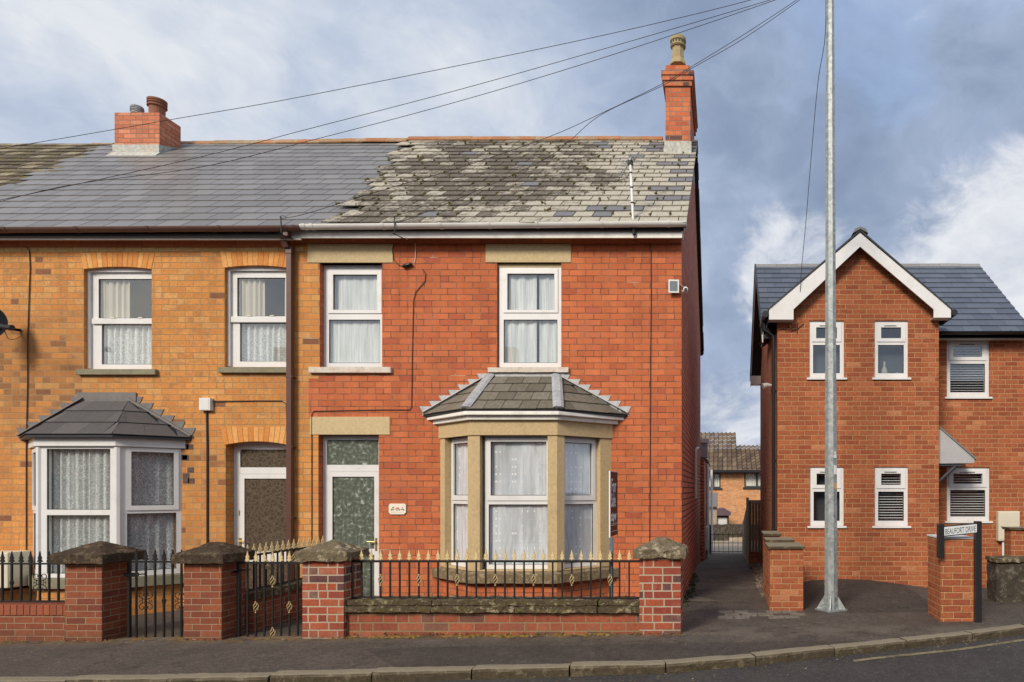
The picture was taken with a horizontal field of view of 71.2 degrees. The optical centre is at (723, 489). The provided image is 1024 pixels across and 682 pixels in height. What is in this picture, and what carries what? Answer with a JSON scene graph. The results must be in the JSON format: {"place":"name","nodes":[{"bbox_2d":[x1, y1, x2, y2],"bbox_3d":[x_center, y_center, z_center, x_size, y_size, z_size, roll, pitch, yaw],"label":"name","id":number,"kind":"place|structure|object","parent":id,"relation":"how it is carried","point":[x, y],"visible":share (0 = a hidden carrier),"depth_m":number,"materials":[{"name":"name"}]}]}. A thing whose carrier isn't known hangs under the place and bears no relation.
{"place":"outdoors","nodes":[
{"label":"outdoors","id":0,"kind":"place"},
{"bbox_2d":[0,579,1023,676],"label":"pavement","id":1,"kind":"structure","parent":0,"point":[878,610],"depth_m":7.58,"materials":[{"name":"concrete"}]},
{"bbox_2d":[0,602,64,640],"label":"garden wall","id":2,"kind":"structure","parent":1,"relation":"on","point":[32,621],"depth_m":7.96,"materials":[{"name":"red brick"}]},
{"bbox_2d":[0,551,64,601],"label":"railing","id":3,"kind":"object","parent":2,"relation":"on","point":[21,564],"visible":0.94,"depth_m":8.07,"materials":[{"name":"black metal"}]},
{"bbox_2d":[49,541,144,641],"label":"brick pillar","id":4,"kind":"structure","parent":1,"relation":"on","point":[95,595],"depth_m":7.90,"materials":[{"name":"red brick"}]},
{"bbox_2d":[171,542,257,639],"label":"brick pillar","id":5,"kind":"structure","parent":1,"relation":"on","point":[209,593],"depth_m":7.90,"materials":[{"name":"red brick"}]},
{"bbox_2d":[123,549,183,637],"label":"garden gate","id":6,"kind":"structure","parent":5,"relation":"attached to","point":[129,574],"depth_m":8.09,"materials":[{"name":"black metal"}]},
{"bbox_2d":[234,551,301,636],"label":"garden gate","id":7,"kind":"structure","parent":5,"relation":"attached to","point":[238,571],"depth_m":8.07,"materials":[{"name":"black metal"}]},
{"bbox_2d":[249,580,301,631],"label":"garden wall","id":8,"kind":"structure","parent":1,"relation":"on","point":[276,605],"depth_m":8.73,"materials":[{"name":"red brick"}]},
{"bbox_2d":[247,536,324,590],"bbox_3d":[-5.930,0.979,9.151,0.062,0.583,1.661,0,0,0],"label":"railing","id":9,"kind":"object","parent":8,"relation":"on","point":[288,549],"visible":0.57,"depth_m":9.03,"materials":[{"name":"metal"}]},
{"bbox_2d":[294,540,369,638],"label":"brick pillar","id":10,"kind":"structure","parent":1,"relation":"on","point":[326,580],"depth_m":7.90,"materials":[{"name":"brick"}]},
{"bbox_2d":[332,633,610,638],"bbox_3d":[-2.977,1.729,7.910,3.319,0.061,0.164,0,0,0],"label":"wall foot moss","id":11,"kind":"object","parent":1,"relation":"on","point":[494,635],"depth_m":7.91,"materials":[{"name":"green plant"}]},
{"bbox_2d":[344,595,638,636],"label":"garden wall","id":12,"kind":"structure","parent":1,"relation":"on","point":[367,617],"depth_m":7.97,"materials":[{"name":"brick"}]},
{"bbox_2d":[351,549,638,598],"bbox_3d":[-2.755,1.034,8.080,3.555,0.626,0.062,0,0,0],"label":"railing","id":13,"kind":"object","parent":12,"relation":"on","point":[428,558],"visible":0.99,"depth_m":8.07,"materials":[{"name":"black metal"}]},
{"bbox_2d":[609,471,617,596],"bbox_3d":[-1.359,0.577,8.355,0.047,1.598,0.451,0,0,0],"label":"for sale board","id":14,"kind":"object","parent":13,"relation":"attached to","point":[613,503],"visible":1,"depth_m":8.27,"materials":[{"name":"grey plastic"}]},
{"bbox_2d":[9,632,1019,681],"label":"leaf litter","id":15,"kind":"object","parent":1,"relation":"on","point":[453,645],"visible":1,"depth_m":7.81,"materials":[{"name":"brown plant"}]},
{"bbox_2d":[353,573,699,634],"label":"weeds","id":16,"kind":"object","parent":1,"relation":"on","point":[695,576],"visible":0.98,"depth_m":10.72,"materials":[{"name":"green plant"}]},
{"bbox_2d":[632,537,688,634],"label":"brick pillar","id":17,"kind":"structure","parent":1,"relation":"on","point":[660,585],"depth_m":7.90,"materials":[{"name":"brick"}]},
{"bbox_2d":[718,610,804,618],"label":"threshold setts","id":18,"kind":"structure","parent":1,"relation":"on","point":[746,614],"depth_m":9.06,"materials":[{"name":"grey stone"}]},
{"bbox_2d":[761,531,804,610],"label":"garden wall","id":19,"kind":"structure","parent":1,"relation":"on","point":[783,573],"depth_m":9.35,"materials":[{"name":"red brick"}]},
{"bbox_2d":[815,0,846,612],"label":"steel pole","id":20,"kind":"object","parent":1,"relation":"on","point":[830,602],"visible":1,"depth_m":9.34,"materials":[{"name":"grey metal"}]},
{"bbox_2d":[0,0,749,148],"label":"overhead wire","id":21,"kind":"object","parent":20,"relation":"attached to","point":[377,81],"visible":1,"depth_m":9.40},
{"bbox_2d":[1,0,768,199],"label":"overhead wire","id":22,"kind":"object","parent":20,"relation":"attached to","point":[394,106],"visible":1,"depth_m":9.40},
{"bbox_2d":[0,0,774,201],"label":"overhead wire","id":23,"kind":"object","parent":20,"relation":"attached to","point":[398,117],"visible":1,"depth_m":9.40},
{"bbox_2d":[286,0,795,217],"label":"overhead wire","id":24,"kind":"object","parent":20,"relation":"attached to","point":[549,136],"visible":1,"depth_m":9.40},
{"bbox_2d":[398,0,798,222],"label":"overhead wire","id":25,"kind":"object","parent":20,"relation":"attached to","point":[598,116],"visible":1,"depth_m":9.40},
{"bbox_2d":[800,16,825,290],"bbox_3d":[1.388,-4.958,10.421,0.065,4.144,2.053,0,0,-4],"label":"overhead wire","id":26,"kind":"object","parent":20,"relation":"attached to","point":[811,150],"visible":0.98,"depth_m":10.56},
{"bbox_2d":[927,534,973,621],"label":"brick pier","id":27,"kind":"structure","parent":1,"relation":"on","point":[951,586],"depth_m":8.56,"materials":[{"name":"brick"}]},
{"bbox_2d":[937,521,981,622],"bbox_3d":[2.989,1.217,8.509,0.546,1.625,0.098,0,0,0],"label":"street sign","id":28,"kind":"object","parent":1,"relation":"on","point":[974,528],"visible":0.95,"depth_m":8.47,"materials":[{"name":"black plastic"}]},
{"bbox_2d":[985,555,1023,601],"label":"stone wall","id":29,"kind":"structure","parent":1,"relation":"on","point":[1005,578],"depth_m":10.00,"materials":[{"name":"grey stone"}]},
{"bbox_2d":[1002,527,1023,555],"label":"garden wall","id":30,"kind":"structure","parent":1,"relation":"on","point":[1013,541],"depth_m":10.80,"materials":[{"name":"red brick"}]},
{"bbox_2d":[0,0,1023,448],"label":"sky","id":31,"kind":"structure","parent":0,"point":[929,94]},
{"bbox_2d":[683,553,756,600],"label":"alley path","id":32,"kind":"structure","parent":0,"point":[722,571],"depth_m":14.04,"materials":[{"name":"grey asphalt"}]},
{"bbox_2d":[748,563,765,596],"bbox_3d":[0.764,1.773,13.600,0.379,0.216,6.400,0,0,0],"label":"gravel strip","id":33,"kind":"object","parent":32,"relation":"on","point":[756,569],"visible":0.48,"depth_m":13.87,"materials":[{"name":"gravel"}]},
{"bbox_2d":[419,635,1023,681],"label":"road","id":34,"kind":"structure","parent":0,"point":[1000,663],"depth_m":6.60,"materials":[{"name":"grey asphalt"}]},
{"bbox_2d":[0,623,1023,681],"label":"kerb","id":35,"kind":"structure","parent":34,"relation":"on","point":[475,672],"depth_m":6.49,"materials":[{"name":"concrete"}]},
{"bbox_2d":[853,639,1023,661],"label":"road marking","id":36,"kind":"object","parent":34,"relation":"on","point":[909,654],"visible":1,"depth_m":7.34,"materials":[{"name":"paint"}]},
{"bbox_2d":[713,541,741,552],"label":"patio","id":37,"kind":"structure","parent":0,"point":[723,545],"depth_m":29.29,"materials":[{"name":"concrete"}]},
{"bbox_3d":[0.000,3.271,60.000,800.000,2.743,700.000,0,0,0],"label":"ground","id":38,"kind":"structure","parent":0,"visible":0},
{"bbox_2d":[0,143,151,317],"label":"terraced house","id":39,"kind":"structure","parent":38,"relation":"on","point":[17,163],"depth_m":13.36,"materials":[{"name":"brick"}]},
{"bbox_2d":[0,96,484,614],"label":"terraced house","id":40,"kind":"structure","parent":38,"relation":"on","point":[102,382],"depth_m":10.00,"materials":[{"name":"orange brick"}]},
{"bbox_2d":[0,310,21,339],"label":"satellite dish","id":41,"kind":"object","parent":40,"relation":"attached to","point":[4,326],"visible":1,"depth_m":9.67,"materials":[{"name":"black metal"}]},
{"bbox_2d":[0,551,29,591],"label":"meter box","id":42,"kind":"object","parent":40,"relation":"attached to","point":[16,571],"visible":0.64,"depth_m":9.64,"materials":[{"name":"beige plastic"}]},
{"bbox_2d":[26,247,30,549],"bbox_3d":[-10.368,-1.419,9.988,0.147,4.645,0.012,0,0,0],"label":"wall cable","id":43,"kind":"object","parent":40,"relation":"attached to","point":[27,388],"depth_m":9.98,"materials":[{"name":"black plastic"}]},
{"bbox_2d":[16,392,195,614],"bbox_3d":[-9.180,0.346,9.721,2.670,3.568,0.772,0,0,0],"label":"bay window","id":44,"kind":"structure","parent":40,"relation":"in","point":[105,468],"depth_m":9.61,"materials":[{"name":"white plastic"}]},
{"bbox_2d":[76,268,157,374],"bbox_3d":[-8.993,-2.517,10.071,1.175,1.644,0.263,0,0,0],"label":"sash window","id":45,"kind":"structure","parent":40,"relation":"in","point":[118,343],"depth_m":10.11,"materials":[{"name":"white plastic"}]},
{"bbox_2d":[199,398,212,410],"bbox_3d":[-7.666,-1.257,9.963,0.166,0.185,0.073,0,0,0],"label":"junction box","id":46,"kind":"object","parent":40,"relation":"attached to","point":[205,404],"visible":1,"depth_m":9.93,"materials":[{"name":"white plastic"}]},
{"bbox_2d":[206,411,208,543],"bbox_3d":[-7.672,-0.129,9.988,0.040,2.064,0.026,0,0,0],"label":"wall cable","id":47,"kind":"object","parent":40,"relation":"attached to","point":[207,493],"depth_m":9.98,"materials":[{"name":"black plastic"}]},
{"bbox_2d":[213,400,285,403],"bbox_3d":[-7.040,-0.494,9.988,1.141,1.654,0.014,0,0,0],"label":"wall cable","id":48,"kind":"object","parent":40,"relation":"attached to","point":[249,400],"depth_m":9.98,"materials":[{"name":"brown plastic"}]},
{"bbox_2d":[218,267,285,372],"bbox_3d":[-6.961,-2.541,10.072,1.032,1.635,0.263,0,0,0],"label":"sash window","id":49,"kind":"structure","parent":40,"relation":"in","point":[256,342],"depth_m":10.11,"materials":[{"name":"white plastic"}]},
{"bbox_2d":[238,474,285,588],"bbox_3d":[-6.919,0.775,10.165,0.820,2.009,0.109,0,0,0],"label":"door","id":50,"kind":"structure","parent":40,"relation":"in","point":[262,497],"depth_m":10.19,"materials":[{"name":"white plastic"}]},
{"bbox_2d":[278,216,292,239],"bbox_3d":[-6.268,-3.771,9.675,0.124,0.278,0.204,0,0,31],"label":"wire bracket","id":51,"kind":"object","parent":40,"relation":"attached to","point":[281,227],"visible":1,"depth_m":9.61,"materials":[{"name":"grey metal"}]},
{"bbox_2d":[293,34,703,597],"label":"terraced house","id":52,"kind":"structure","parent":38,"relation":"on","point":[534,319],"depth_m":10.00,"materials":[{"name":"brick"}]},
{"bbox_2d":[308,265,391,372],"bbox_3d":[-5.532,-2.564,10.060,1.218,1.681,0.231,0,0,0],"label":"window","id":53,"kind":"structure","parent":52,"relation":"in","point":[352,293],"depth_m":10.16,"materials":[{"name":"white plastic"}]},
{"bbox_2d":[328,472,378,595],"bbox_3d":[-5.552,0.722,10.113,0.783,1.969,0.114,0,0,0],"label":"door","id":54,"kind":"structure","parent":52,"relation":"in","point":[353,497],"depth_m":10.13,"materials":[{"name":"white plastic"}]},
{"bbox_2d":[311,269,425,543],"bbox_3d":[-5.270,-1.234,9.988,1.705,4.084,0.010,0,0,0],"label":"wall cable","id":55,"kind":"object","parent":52,"relation":"attached to","point":[360,410],"depth_m":9.98,"materials":[{"name":"black plastic"}]},
{"bbox_2d":[389,504,405,513],"bbox_3d":[-4.840,0.296,9.987,0.257,0.160,0.022,0,0,0],"label":"house sign","id":56,"kind":"object","parent":52,"relation":"attached to","point":[397,508],"visible":1,"depth_m":9.98,"materials":[{"name":"beige ceramic"}]},
{"bbox_2d":[392,216,405,239],"bbox_3d":[-4.676,-3.771,9.695,0.121,0.278,0.198,0,0,0],"label":"wire bracket","id":57,"kind":"object","parent":52,"relation":"attached to","point":[394,228],"visible":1,"depth_m":9.61,"materials":[{"name":"grey metal"}]},
{"bbox_2d":[402,262,411,267],"bbox_3d":[-4.686,-3.321,9.965,0.150,0.084,0.049,0,0,0],"label":"cable joint","id":58,"kind":"object","parent":52,"relation":"attached to","point":[406,265],"visible":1,"depth_m":9.95,"materials":[{"name":"black plastic"}]},
{"bbox_2d":[420,373,630,596],"bbox_3d":[-2.940,0.153,9.714,3.150,3.754,0.973,0,0,0],"label":"bay window","id":59,"kind":"structure","parent":52,"relation":"in","point":[547,436],"depth_m":9.54,"materials":[{"name":"stone"}]},
{"bbox_2d":[487,264,568,372],"bbox_3d":[-2.890,-2.551,10.039,1.198,1.641,0.194,0,0,0],"label":"window","id":60,"kind":"structure","parent":52,"relation":"in","point":[519,315],"depth_m":10.11,"materials":[{"name":"white plastic"}]},
{"bbox_2d":[617,145,643,234],"bbox_3d":[-1.435,-4.298,9.997,0.326,1.228,0.762,0,0,-22],"label":"tv antenna","id":61,"kind":"object","parent":52,"relation":"attached to","point":[630,162],"visible":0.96,"depth_m":9.76,"materials":[{"name":"grey plastic"}]},
{"bbox_2d":[649,243,651,540],"bbox_3d":[-1.203,-1.514,9.889,0.078,4.644,0.336,0,0,42],"label":"wall cable","id":62,"kind":"object","parent":52,"relation":"attached to","point":[650,406],"depth_m":9.98,"materials":[{"name":"black plastic"}]},
{"bbox_2d":[668,279,681,292],"bbox_3d":[-0.688,-2.997,9.959,0.242,0.194,0.087,0,0,0],"label":"security light","id":63,"kind":"object","parent":52,"relation":"attached to","point":[673,286],"visible":1,"depth_m":9.92,"materials":[{"name":"white plastic"}]},
{"bbox_2d":[682,287,687,292],"bbox_3d":[-0.570,-2.956,9.972,0.106,0.082,0.178,0,0,0],"label":"security camera","id":64,"kind":"object","parent":52,"relation":"attached to","point":[685,290],"visible":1,"depth_m":9.90,"materials":[{"name":"white plastic"}]},
{"bbox_2d":[694,447,698,497],"bbox_3d":[-0.576,-0.382,14.638,0.069,1.145,0.732,0,0,2],"label":"waste pipe","id":65,"kind":"object","parent":52,"relation":"attached to","point":[696,449],"visible":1,"depth_m":14.28,"materials":[{"name":"grey plastic"}]},
{"bbox_2d":[700,439,710,560],"bbox_3d":[-1.700,0.579,21.460,2.600,5.102,6.280,0,0,0],"label":"extension","id":66,"kind":"object","parent":38,"relation":"on","point":[704,506],"visible":0.15,"depth_m":18.76,"materials":[{"name":"brick"}]},
{"bbox_2d":[710,470,712,552],"bbox_3d":[-0.434,0.991,25.300,0.083,3.428,0.083,0,0,23],"label":"white post","id":67,"kind":"object","parent":38,"relation":"on","point":[711,497],"visible":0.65,"depth_m":25.27,"materials":[{"name":"grey plastic"}]},
{"bbox_2d":[709,493,717,523],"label":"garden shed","id":68,"kind":"structure","parent":38,"relation":"on","point":[715,500],"depth_m":36.00,"materials":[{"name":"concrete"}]},
{"bbox_2d":[717,508,730,524],"bbox_3d":[-0.095,3.437,40.800,1.105,4.587,2.000,0,0,0],"label":"porch","id":69,"kind":"object","parent":38,"relation":"on","point":[723,514],"visible":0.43,"depth_m":40.00,"materials":[{"name":"stone"}]},
{"bbox_2d":[717,517,726,524],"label":"window","id":70,"kind":"structure","parent":69,"relation":"in","point":[720,520],"depth_m":40.10,"materials":[{"name":"white plastic"}]},
{"bbox_2d":[709,524,741,540],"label":"stone wall","id":71,"kind":"structure","parent":38,"relation":"on","point":[727,529],"depth_m":34.00,"materials":[{"name":"stone"}]},
{"bbox_2d":[709,525,741,553],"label":"alley gate","id":72,"kind":"structure","parent":38,"relation":"on","point":[714,534],"depth_m":24.98,"materials":[{"name":"grey metal"}]},
{"bbox_2d":[700,432,759,524],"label":"brick house","id":73,"kind":"structure","parent":38,"relation":"on","point":[736,477],"depth_m":43.05,"materials":[{"name":"orange brick"}]},
{"bbox_2d":[709,473,721,488],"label":"window","id":74,"kind":"structure","parent":73,"relation":"in","point":[716,476],"depth_m":43.13,"materials":[{"name":"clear glass"}]},
{"bbox_2d":[743,473,759,488],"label":"window","id":75,"kind":"structure","parent":73,"relation":"in","point":[751,480],"depth_m":43.13,"materials":[{"name":"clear glass"}]},
{"bbox_2d":[742,497,759,563],"bbox_3d":[0.752,1.469,20.730,0.353,2.522,7.940,0,0,0],"label":"timber fence","id":76,"kind":"object","parent":38,"relation":"on","point":[751,537],"visible":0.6,"depth_m":16.80,"materials":[{"name":"brown wood"}]},
{"bbox_2d":[750,226,1023,587],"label":"detached house","id":77,"kind":"structure","parent":38,"relation":"on","point":[930,435],"depth_m":11.50,"materials":[{"name":"red brick"}]},
{"bbox_2d":[778,323,803,333],"bbox_3d":[1.163,-2.753,11.488,0.444,0.189,0.010,0,0,0],"label":"wall cable","id":78,"kind":"object","parent":77,"relation":"attached to","point":[795,329],"depth_m":11.48,"materials":[{"name":"black plastic"}]},
{"bbox_2d":[807,321,846,379],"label":"window","id":79,"kind":"structure","parent":77,"relation":"in","point":[816,328],"depth_m":11.53,"materials":[{"name":"white plastic"}]},
{"bbox_2d":[807,467,846,527],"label":"window","id":80,"kind":"structure","parent":77,"relation":"in","point":[817,474],"depth_m":11.53,"materials":[{"name":"white plastic"}]},
{"bbox_2d":[881,362,898,372],"bbox_3d":[2.885,-2.081,11.630,0.310,0.250,0.120,0,0,0],"label":"vase","id":81,"kind":"object","parent":77,"relation":"in","point":[884,369],"visible":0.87,"depth_m":11.60,"materials":[{"name":"white ceramic"}]},
{"bbox_2d":[872,321,910,379],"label":"window","id":82,"kind":"structure","parent":77,"relation":"in","point":[891,337],"depth_m":11.53,"materials":[{"name":"white plastic"}]},
{"bbox_2d":[872,467,910,527],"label":"window","id":83,"kind":"structure","parent":77,"relation":"in","point":[903,471],"depth_m":11.53,"materials":[{"name":"white plastic"}]},
{"bbox_2d":[944,341,992,398],"bbox_3d":[4.484,-2.199,12.352,0.869,1.095,0.175,0,0,0],"label":"window","id":84,"kind":"structure","parent":77,"relation":"in","point":[984,359],"depth_m":12.33,"materials":[{"name":"white plastic"}]},
{"bbox_2d":[944,467,992,522],"bbox_3d":[4.487,0.111,12.352,0.875,1.019,0.175,0,0,0],"label":"window","id":85,"kind":"structure","parent":77,"relation":"in","point":[984,471],"depth_m":12.33,"materials":[{"name":"white plastic"}]},
{"bbox_2d":[996,511,1019,555],"bbox_3d":[5.185,1.115,12.230,0.389,1.429,0.140,0,0,0],"label":"meter box","id":86,"kind":"object","parent":77,"relation":"attached to","point":[1007,518],"visible":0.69,"depth_m":12.17,"materials":[{"name":"beige plastic"}]},
{"bbox_2d":[999,513,1017,539],"bbox_3d":[5.176,0.673,12.170,0.342,0.487,0.019,0,0,0],"label":"door","id":87,"kind":"structure","parent":86,"relation":"in","point":[1005,519],"depth_m":12.17,"materials":[{"name":"beige plastic"}]}
]}

